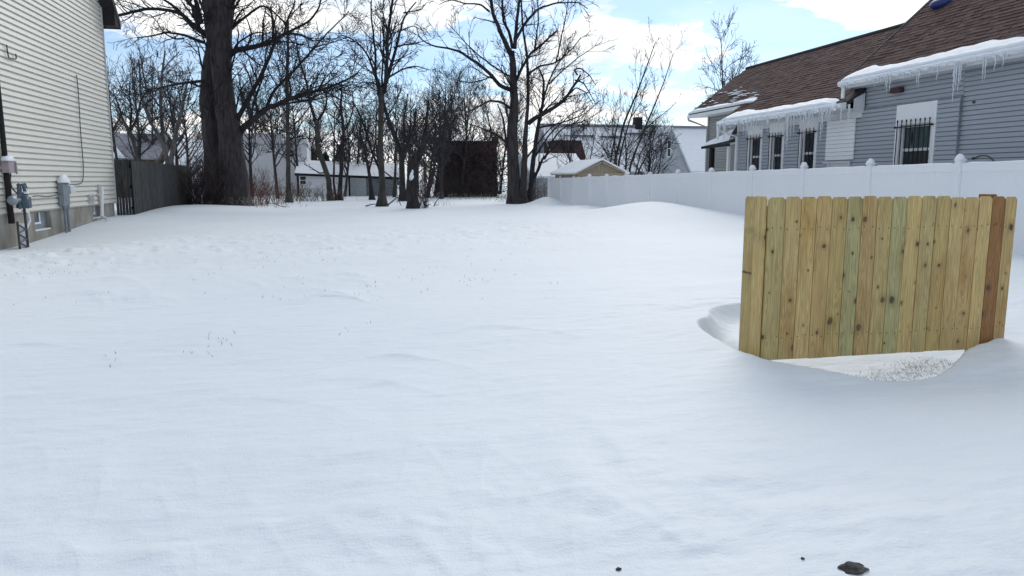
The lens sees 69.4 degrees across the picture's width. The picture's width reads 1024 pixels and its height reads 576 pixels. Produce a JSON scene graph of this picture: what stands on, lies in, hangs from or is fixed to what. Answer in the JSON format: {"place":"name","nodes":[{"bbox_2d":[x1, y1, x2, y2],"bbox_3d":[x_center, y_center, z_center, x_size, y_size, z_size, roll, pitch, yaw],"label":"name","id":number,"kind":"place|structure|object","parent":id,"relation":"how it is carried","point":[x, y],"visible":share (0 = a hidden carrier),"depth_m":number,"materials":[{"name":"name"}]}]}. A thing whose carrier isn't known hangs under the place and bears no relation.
{"place":"outdoors","nodes":[
{"label":"outdoors","id":0,"kind":"place"},
{"bbox_2d":[4,248,557,366],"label":"grass","id":1,"kind":"structure","parent":0,"point":[262,297],"depth_m":9.46,"materials":[{"name":"brown plant"}]},
{"bbox_2d":[0,180,1023,575],"bbox_3d":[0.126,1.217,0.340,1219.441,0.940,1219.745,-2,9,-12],"label":"snow ground","id":2,"kind":"structure","parent":0,"point":[574,390],"depth_m":4.27,"materials":[{"name":"white snow"}]},
{"bbox_2d":[7,183,31,248],"bbox_3d":[-11.731,-1.662,17.653,0.260,1.664,1.025,-2,9,-12],"label":"gas meter","id":3,"kind":"object","parent":2,"relation":"on","point":[21,200],"visible":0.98,"depth_m":17.71,"materials":[{"name":"grey metal"}]},
{"bbox_2d":[0,0,120,249],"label":"cream house","id":4,"kind":"structure","parent":2,"relation":"on","point":[56,46],"depth_m":20.66,"materials":[{"name":"beige plastic"}]},
{"bbox_2d":[0,155,17,173],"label":"cable box","id":5,"kind":"object","parent":4,"relation":"attached to","point":[8,164],"visible":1,"depth_m":17.38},
{"bbox_2d":[6,45,16,59],"bbox_3d":[-12.192,-5.726,18.025,0.037,0.310,0.516,-2,9,-12],"label":"loose wire","id":6,"kind":"object","parent":4,"relation":"attached to","point":[15,58],"visible":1,"depth_m":17.86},
{"bbox_2d":[34,212,50,230],"bbox_3d":[-12.608,-1.789,19.760,0.140,0.480,1.093,-2,9,-12],"label":"window","id":7,"kind":"structure","parent":4,"relation":"in","point":[39,217],"depth_m":19.87,"materials":[{"name":"glass"}]},
{"bbox_2d":[32,194,60,196],"bbox_3d":[-12.345,-2.434,19.573,0.126,0.067,2.250,-2,9,-16],"label":"gas line","id":8,"kind":"object","parent":4,"relation":"attached to","point":[46,196],"visible":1,"depth_m":19.68,"materials":[{"name":"grey metal"}]},
{"bbox_2d":[57,174,70,232],"bbox_3d":[-12.655,-2.294,20.988,0.263,1.839,0.682,-2,9,-12],"label":"electric panel","id":9,"kind":"object","parent":4,"relation":"attached to","point":[63,181],"visible":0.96,"depth_m":20.90,"materials":[{"name":"grey metal"}]},
{"bbox_2d":[62,183,69,203],"bbox_3d":[-12.605,-2.675,20.917,0.041,0.564,0.407,-2,9,-12],"label":"door","id":10,"kind":"structure","parent":9,"relation":"in","point":[64,185],"depth_m":20.88,"materials":[{"name":"grey metal"}]},
{"bbox_2d":[69,185,75,193],"bbox_3d":[-12.793,-2.868,21.448,0.159,0.251,0.390,-2,9,-12],"label":"junction box","id":11,"kind":"object","parent":4,"relation":"attached to","point":[72,189],"visible":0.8,"depth_m":21.38,"materials":[{"name":"white plastic"}]},
{"bbox_2d":[70,75,83,184],"bbox_3d":[-12.972,-4.712,21.865,0.061,3.286,1.548,-2,9,-15],"label":"wire","id":12,"kind":"object","parent":4,"relation":"attached to","point":[80,134],"depth_m":22.50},
{"bbox_2d":[93,206,100,218],"bbox_3d":[-13.541,-2.461,23.996,0.140,0.390,0.811,-2,9,-12],"label":"window","id":13,"kind":"structure","parent":4,"relation":"in","point":[95,215],"depth_m":24.11,"materials":[{"name":"glass"}]},
{"bbox_2d":[104,38,138,197],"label":"bare tree","id":14,"kind":"object","parent":2,"relation":"on","point":[114,143],"visible":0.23,"depth_m":53.20,"materials":[{"name":"brown plant"}]},
{"bbox_2d":[106,48,166,160],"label":"bare tree","id":15,"kind":"object","parent":2,"relation":"on","point":[138,128],"visible":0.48,"depth_m":44.92,"materials":[{"name":"brown plant"}]},
{"bbox_2d":[109,79,166,160],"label":"twisted tree","id":16,"kind":"object","parent":2,"relation":"on","point":[130,128],"visible":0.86,"depth_m":40.63,"materials":[{"name":"brown plant"}]},
{"bbox_2d":[112,133,170,194],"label":"brown house","id":17,"kind":"structure","parent":2,"relation":"on","point":[144,146],"depth_m":57.54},
{"bbox_2d":[119,38,182,162],"bbox_3d":[-28.212,-13.247,58.077,5.058,12.574,4.895,7,11,41],"label":"bare tree","id":18,"kind":"object","parent":2,"relation":"on","point":[145,136],"visible":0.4,"depth_m":58.05,"materials":[{"name":"brown plant"}]},
{"bbox_2d":[114,159,192,214],"bbox_3d":[-14.658,-4.036,30.861,0.580,2.399,10.248,-2,9,-12],"label":"board fence","id":19,"kind":"object","parent":2,"relation":"on","point":[149,186],"visible":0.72,"depth_m":27.80,"materials":[{"name":"grey wood"}]},
{"bbox_2d":[119,36,198,163],"bbox_3d":[-19.617,-9.374,41.812,5.461,9.552,2.772,1,8,7],"label":"three stem tree","id":20,"kind":"object","parent":2,"relation":"on","point":[162,141],"visible":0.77,"depth_m":41.70,"materials":[{"name":"brown plant"}]},
{"bbox_2d":[141,53,201,165],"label":"bare tree","id":21,"kind":"object","parent":2,"relation":"on","point":[172,124],"visible":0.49,"depth_m":45.66,"materials":[{"name":"brown plant"}]},
{"bbox_2d":[142,45,203,173],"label":"bare tree","id":22,"kind":"object","parent":2,"relation":"on","point":[183,124],"visible":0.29,"depth_m":51.01,"materials":[{"name":"brown plant"}]},
{"bbox_2d":[182,166,204,204],"bbox_3d":[-14.885,-4.753,34.447,2.420,2.003,2.796,2,9,11],"label":"bramble thicket","id":23,"kind":"object","parent":2,"relation":"on","point":[191,200],"visible":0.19,"depth_m":34.27,"materials":[{"name":"brown plant"}]},
{"bbox_2d":[148,143,252,204],"bbox_3d":[-13.927,-5.092,33.360,3.383,2.918,4.272,0,8,1],"label":"bramble thicket","id":24,"kind":"object","parent":2,"relation":"on","point":[205,185],"visible":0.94,"depth_m":33.47,"materials":[{"name":"brown plant"}]},
{"bbox_2d":[163,140,248,181],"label":"snow roof house","id":25,"kind":"structure","parent":2,"relation":"on","point":[182,159],"depth_m":55.30,"materials":[{"name":"white paint"}]},
{"bbox_2d":[108,0,385,205],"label":"twin trunk tree","id":26,"kind":"object","parent":2,"relation":"on","point":[222,126],"visible":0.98,"depth_m":33.56,"materials":[{"name":"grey plant"}]},
{"bbox_2d":[208,194,286,206],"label":"dry weeds","id":27,"kind":"object","parent":2,"relation":"on","point":[245,200],"visible":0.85,"depth_m":33.98,"materials":[{"name":"brown plant"}]},
{"bbox_2d":[193,133,310,194],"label":"white house","id":28,"kind":"structure","parent":2,"relation":"on","point":[264,162],"depth_m":62.43,"materials":[{"name":"paint"}]},
{"bbox_2d":[234,63,277,195],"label":"bare tree","id":29,"kind":"object","parent":2,"relation":"on","point":[249,143],"visible":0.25,"depth_m":55.91,"materials":[{"name":"brown plant"}]},
{"bbox_2d":[233,83,296,137],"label":"bare tree","id":30,"kind":"object","parent":2,"relation":"on","point":[265,115],"visible":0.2,"depth_m":68.98,"materials":[{"name":"brown plant"}]},
{"bbox_2d":[249,166,286,205],"bbox_3d":[-13.429,-5.383,37.554,3.472,2.550,3.532,3,9,17],"label":"red bush","id":31,"kind":"object","parent":2,"relation":"on","point":[252,190],"visible":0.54,"depth_m":37.52,"materials":[{"name":"brown plant"}]},
{"bbox_2d":[236,73,313,197],"bbox_3d":[-17.127,-10.786,52.352,4.796,9.364,4.126,6,10,36],"label":"bare tree","id":32,"kind":"object","parent":2,"relation":"on","point":[273,135],"visible":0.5,"depth_m":52.38,"materials":[{"name":"brown plant"}]},
{"bbox_2d":[247,197,306,207],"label":"dry weeds","id":33,"kind":"object","parent":2,"relation":"on","point":[265,204],"visible":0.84,"depth_m":33.16,"materials":[{"name":"brown plant"}]},
{"bbox_2d":[251,182,303,203],"bbox_3d":[-13.268,-5.284,40.605,3.464,1.498,3.082,-2,9,-12],"label":"red bush","id":34,"kind":"object","parent":2,"relation":"on","point":[279,193],"visible":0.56,"depth_m":40.72,"materials":[{"name":"brown plant"}]},
{"bbox_2d":[265,54,317,195],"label":"bare tree","id":35,"kind":"object","parent":2,"relation":"on","point":[294,139],"visible":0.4,"depth_m":60.42,"materials":[{"name":"brown plant"}]},
{"bbox_2d":[257,0,337,202],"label":"tree","id":36,"kind":"object","parent":2,"relation":"on","point":[288,197],"visible":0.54,"depth_m":43.13,"materials":[{"name":"brown plant"}]},
{"bbox_2d":[258,178,355,201],"bbox_3d":[-12.921,-6.191,46.787,6.200,1.522,2.450,-1,8,-4],"label":"brown brush","id":37,"kind":"object","parent":2,"relation":"on","point":[305,192],"visible":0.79,"depth_m":46.79,"materials":[{"name":"brown plant"}]},
{"bbox_2d":[282,89,331,159],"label":"bare tree","id":38,"kind":"object","parent":2,"relation":"on","point":[310,129],"visible":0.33,"depth_m":69.39,"materials":[{"name":"brown plant"}]},
{"bbox_2d":[283,14,343,200],"bbox_3d":[-12.795,-11.024,46.815,3.015,11.522,3.760,5,10,33],"label":"forked tree","id":39,"kind":"object","parent":2,"relation":"on","point":[318,140],"visible":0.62,"depth_m":47.36,"materials":[{"name":"brown plant"}]},
{"bbox_2d":[311,148,317,160],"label":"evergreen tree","id":40,"kind":"object","parent":2,"relation":"on","point":[314,155],"visible":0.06,"depth_m":74.12,"materials":[{"name":"green plant"}]},
{"bbox_2d":[298,95,340,160],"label":"bare tree","id":41,"kind":"object","parent":2,"relation":"on","point":[320,121],"visible":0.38,"depth_m":68.64,"materials":[{"name":"brown plant"}]},
{"bbox_2d":[298,186,346,200],"bbox_3d":[-12.101,-5.976,46.976,3.191,1.044,2.221,-2,9,-12],"label":"brown brush","id":42,"kind":"object","parent":2,"relation":"on","point":[334,193],"visible":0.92,"depth_m":47.07,"materials":[{"name":"brown plant"}]},
{"bbox_2d":[323,152,329,160],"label":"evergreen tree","id":43,"kind":"object","parent":2,"relation":"on","point":[326,156],"visible":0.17,"depth_m":78.24,"materials":[{"name":"green plant"}]},
{"bbox_2d":[330,102,340,199],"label":"sapling","id":44,"kind":"object","parent":2,"relation":"on","point":[334,147],"visible":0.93,"depth_m":48.17,"materials":[{"name":"brown plant"}]},
{"bbox_2d":[320,69,357,199],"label":"straight tree","id":45,"kind":"object","parent":2,"relation":"on","point":[340,177],"visible":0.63,"depth_m":48.28,"materials":[{"name":"brown plant"}]},
{"bbox_2d":[314,78,368,196],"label":"bare tree","id":46,"kind":"object","parent":2,"relation":"on","point":[348,160],"visible":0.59,"depth_m":57.50,"materials":[{"name":"brown plant"}]},
{"bbox_2d":[295,160,398,195],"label":"white garage","id":47,"kind":"structure","parent":2,"relation":"on","point":[358,183],"depth_m":60.96,"materials":[{"name":"paint"}]},
{"bbox_2d":[300,176,305,184],"bbox_3d":[-16.709,-8.615,59.151,0.495,0.671,0.070,-2,9,-12],"label":"window","id":48,"kind":"structure","parent":47,"relation":"in","point":[301,177],"depth_m":59.12,"materials":[{"name":"white glass"}]},
{"bbox_2d":[366,178,397,195],"bbox_3d":[-10.927,-8.394,62.099,2.580,2.283,0.100,-2,9,-12],"label":"bay door","id":49,"kind":"structure","parent":47,"relation":"in","point":[375,186],"depth_m":62.02,"materials":[{"name":"grey metal"}]},
{"bbox_2d":[321,84,387,166],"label":"bare tree","id":50,"kind":"object","parent":2,"relation":"on","point":[357,151],"visible":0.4,"depth_m":62.93,"materials":[{"name":"brown plant"}]},
{"bbox_2d":[343,110,375,199],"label":"tree","id":51,"kind":"object","parent":2,"relation":"on","point":[371,192],"visible":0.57,"depth_m":49.32,"materials":[{"name":"brown plant"}]},
{"bbox_2d":[337,100,386,161],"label":"bare tree","id":52,"kind":"object","parent":2,"relation":"on","point":[371,130],"visible":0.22,"depth_m":67.35,"materials":[{"name":"brown plant"}]},
{"bbox_2d":[113,113,643,184],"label":"woods","id":53,"kind":"object","parent":2,"relation":"on","point":[361,150],"visible":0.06,"depth_m":100.02,"materials":[{"name":"brown plant"}]},
{"bbox_2d":[355,56,407,162],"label":"bare tree","id":54,"kind":"object","parent":2,"relation":"on","point":[377,116],"visible":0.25,"depth_m":71.03,"materials":[{"name":"brown plant"}]},
{"bbox_2d":[356,82,416,196],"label":"bare tree","id":55,"kind":"object","parent":2,"relation":"on","point":[388,134],"visible":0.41,"depth_m":56.28,"materials":[{"name":"brown plant"}]},
{"bbox_2d":[335,0,444,206],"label":"upright tree","id":56,"kind":"object","parent":2,"relation":"on","point":[382,90],"visible":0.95,"depth_m":35.58,"materials":[{"name":"brown plant"}]},
{"bbox_2d":[362,82,424,200],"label":"leaning tree","id":57,"kind":"object","parent":2,"relation":"on","point":[402,191],"visible":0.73,"depth_m":45.45,"materials":[{"name":"brown plant"}]},
{"bbox_2d":[386,85,436,191],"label":"bare tree","id":58,"kind":"object","parent":2,"relation":"on","point":[412,124],"visible":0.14,"depth_m":61.12,"materials":[{"name":"brown plant"}]},
{"bbox_2d":[390,63,435,163],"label":"bare tree","id":59,"kind":"object","parent":2,"relation":"on","point":[410,108],"visible":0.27,"depth_m":63.71,"materials":[{"name":"brown plant"}]},
{"bbox_2d":[405,88,445,208],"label":"broken tree","id":60,"kind":"object","parent":2,"relation":"on","point":[412,198],"visible":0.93,"depth_m":33.30,"materials":[{"name":"brown plant"}]},
{"bbox_2d":[366,132,446,207],"bbox_3d":[-4.567,-5.436,33.124,3.100,3.891,4.858,1,8,4],"label":"vine tangle","id":61,"kind":"object","parent":60,"relation":"hanging from","point":[425,200],"visible":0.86,"depth_m":33.98,"materials":[{"name":"brown plant"}]},
{"bbox_2d":[419,171,447,197],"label":"dark thicket","id":62,"kind":"object","parent":2,"relation":"on","point":[431,187],"visible":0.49,"depth_m":54.30,"materials":[{"name":"brown plant"}]},
{"bbox_2d":[406,81,463,198],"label":"bare tree","id":63,"kind":"object","parent":2,"relation":"on","point":[442,149],"visible":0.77,"depth_m":50.82,"materials":[{"name":"brown plant"}]},
{"bbox_2d":[399,71,473,197],"bbox_3d":[-5.700,-11.176,54.719,5.650,9.530,5.125,4,10,28],"label":"bare tree","id":64,"kind":"object","parent":2,"relation":"on","point":[442,115],"visible":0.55,"depth_m":54.29,"materials":[{"name":"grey plant"}]},
{"bbox_2d":[405,52,477,195],"bbox_3d":[-5.692,-12.845,59.083,6.277,11.573,5.461,-2,9,-12],"label":"bare tree","id":65,"kind":"object","parent":2,"relation":"on","point":[451,88],"visible":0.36,"depth_m":58.63,"materials":[{"name":"brown plant"}]},
{"bbox_2d":[418,50,468,144],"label":"bare tree","id":66,"kind":"object","parent":2,"relation":"on","point":[441,90],"visible":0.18,"depth_m":64.81,"materials":[{"name":"brown plant"}]},
{"bbox_2d":[425,162,487,197],"bbox_3d":[-4.482,-8.296,55.563,4.594,3.132,3.408,-7,11,-39],"label":"dark thicket","id":67,"kind":"object","parent":2,"relation":"on","point":[449,183],"visible":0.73,"depth_m":55.65,"materials":[{"name":"brown plant"}]},
{"bbox_2d":[438,175,486,196],"bbox_3d":[-3.978,-7.884,56.544,3.715,2.027,2.573,-4,9,-26],"label":"dark thicket","id":68,"kind":"object","parent":2,"relation":"on","point":[461,189],"visible":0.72,"depth_m":56.22,"materials":[{"name":"brown plant"}]},
{"bbox_2d":[434,51,500,196],"bbox_3d":[-3.541,-12.452,56.545,5.093,11.472,5.042,5,10,33],"label":"bare tree","id":69,"kind":"object","parent":2,"relation":"on","point":[466,147],"visible":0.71,"depth_m":56.59,"materials":[{"name":"brown plant"}]},
{"bbox_2d":[444,80,491,139],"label":"bare tree","id":70,"kind":"object","parent":2,"relation":"on","point":[469,133],"visible":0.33,"depth_m":62.24,"materials":[{"name":"brown plant"}]},
{"bbox_2d":[434,134,506,196],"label":"brick outbuilding","id":71,"kind":"structure","parent":2,"relation":"on","point":[487,157],"depth_m":57.84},
{"bbox_2d":[464,171,506,197],"bbox_3d":[-1.169,-7.710,54.525,3.927,2.275,3.010,6,10,35],"label":"dark thicket","id":72,"kind":"object","parent":2,"relation":"on","point":[494,183],"visible":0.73,"depth_m":54.64,"materials":[{"name":"brown plant"}]},
{"bbox_2d":[466,176,505,196],"bbox_3d":[-2.219,-7.739,56.636,3.354,1.698,2.407,-7,11,-38],"label":"dark thicket","id":73,"kind":"object","parent":2,"relation":"on","point":[476,191],"visible":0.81,"depth_m":56.52,"materials":[{"name":"brown plant"}]},
{"bbox_2d":[468,98,506,176],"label":"bare tree","id":74,"kind":"object","parent":2,"relation":"on","point":[483,126],"visible":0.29,"depth_m":65.41,"materials":[{"name":"brown plant"}]},
{"bbox_2d":[465,60,539,193],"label":"bare tree","id":75,"kind":"object","parent":2,"relation":"on","point":[521,99],"visible":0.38,"depth_m":67.75,"materials":[{"name":"brown plant"}]},
{"bbox_2d":[406,0,617,203],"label":"spreading tree","id":76,"kind":"object","parent":2,"relation":"on","point":[518,192],"visible":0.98,"depth_m":41.99,"materials":[{"name":"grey plant"}]},
{"bbox_2d":[534,180,535,199],"bbox_3d":[1.365,-5.718,43.938,0.065,2.300,0.065,2,9,10],"label":"metal post","id":77,"kind":"object","parent":2,"relation":"on","point":[535,190],"visible":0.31,"depth_m":43.91,"materials":[{"name":"grey metal"}]},
{"bbox_2d":[527,174,547,198],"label":"bush","id":78,"kind":"object","parent":2,"relation":"on","point":[538,191],"visible":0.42,"depth_m":44.37,"materials":[{"name":"plant"}]},
{"bbox_2d":[518,153,579,197],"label":"snowy garage","id":79,"kind":"structure","parent":2,"relation":"on","point":[547,168],"depth_m":52.63,"materials":[{"name":"white snow"}]},
{"bbox_2d":[538,90,624,167],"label":"bare tree","id":80,"kind":"object","parent":2,"relation":"on","point":[569,155],"visible":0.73,"depth_m":47.44,"materials":[{"name":"brown plant"}]},
{"bbox_2d":[550,158,629,177],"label":"tan shed","id":81,"kind":"structure","parent":2,"relation":"on","point":[592,167],"depth_m":37.40,"materials":[{"name":"paint"}]},
{"bbox_2d":[537,117,705,174],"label":"long gray house","id":82,"kind":"structure","parent":2,"relation":"on","point":[689,152],"depth_m":60.65,"materials":[{"name":"white plastic"}]},
{"bbox_2d":[667,140,670,156],"bbox_3d":[12.299,-10.926,57.945,0.349,1.314,0.070,-2,9,-12],"label":"window","id":83,"kind":"structure","parent":82,"relation":"in","point":[669,149],"depth_m":57.95,"materials":[{"name":"white glass"}]},
{"bbox_2d":[591,91,651,170],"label":"bare tree","id":84,"kind":"object","parent":2,"relation":"on","point":[607,153],"visible":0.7,"depth_m":46.53,"materials":[{"name":"brown plant"}]},
{"bbox_2d":[607,18,685,174],"bbox_3d":[7.644,-10.079,42.521,4.564,10.803,2.873,-2,9,-12],"label":"slender clump tree","id":85,"kind":"object","parent":2,"relation":"on","point":[622,130],"visible":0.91,"depth_m":42.51,"materials":[{"name":"brown plant"}]},
{"bbox_2d":[624,98,681,174],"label":"bare tree","id":86,"kind":"object","parent":2,"relation":"on","point":[656,150],"visible":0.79,"depth_m":47.66,"materials":[{"name":"brown plant"}]},
{"bbox_2d":[693,4,761,96],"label":"bare tree","id":87,"kind":"object","parent":2,"relation":"on","point":[723,83],"visible":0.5,"depth_m":52.14,"materials":[{"name":"brown plant"}]},
{"bbox_2d":[547,154,1023,254],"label":"vinyl fence","id":88,"kind":"object","parent":2,"relation":"on","point":[729,191],"visible":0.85,"depth_m":18.45,"materials":[{"name":"white plastic"}]},
{"bbox_2d":[837,561,868,574],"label":"dirt clod","id":89,"kind":"object","parent":2,"relation":"on","point":[851,568],"visible":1,"depth_m":2.55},
{"bbox_2d":[687,0,1023,171],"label":"gray house","id":90,"kind":"structure","parent":2,"relation":"on","point":[935,81],"depth_m":18.24,"materials":[{"name":"grey plastic"}]},
{"bbox_2d":[746,125,763,170],"bbox_3d":[7.895,-4.020,24.063,0.243,2.455,0.956,-2,9,-12],"label":"window","id":91,"kind":"structure","parent":90,"relation":"in","point":[754,142],"depth_m":24.06,"materials":[{"name":"glass"}]},
{"bbox_2d":[768,122,785,169],"bbox_3d":[8.165,-3.836,22.838,0.243,2.449,0.882,-2,9,-12],"label":"window","id":92,"kind":"structure","parent":90,"relation":"in","point":[776,137],"depth_m":22.83,"materials":[{"name":"glass"}]},
{"bbox_2d":[797,118,818,168],"bbox_3d":[8.505,-3.610,21.291,0.243,2.455,0.927,-2,9,-12],"label":"window","id":93,"kind":"structure","parent":90,"relation":"in","point":[807,145],"depth_m":21.26,"materials":[{"name":"glass"}]},
{"bbox_2d":[893,100,938,164],"bbox_3d":[9.386,-3.040,17.279,0.243,2.500,1.317,-2,9,-12],"label":"window","id":94,"kind":"structure","parent":90,"relation":"in","point":[915,128],"depth_m":17.20,"materials":[{"name":"white plastic"}]},
{"bbox_2d":[739,194,1017,359],"bbox_3d":[2.911,0.157,5.920,2.204,1.797,0.304,-2,9,-12],"label":"fence panel","id":95,"kind":"object","parent":2,"relation":"on","point":[825,276],"visible":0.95,"depth_m":5.71,"materials":[{"name":"beige wood"}]},
{"bbox_2d":[104,0,928,179],"label":"sky","id":96,"kind":"structure","parent":0,"point":[779,28],"materials":[{"name":"blue"}]},
{"bbox_2d":[841,356,953,380],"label":"grass","id":97,"kind":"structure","parent":0,"point":[907,370],"depth_m":6.12,"materials":[{"name":"beige plant"}]}
]}

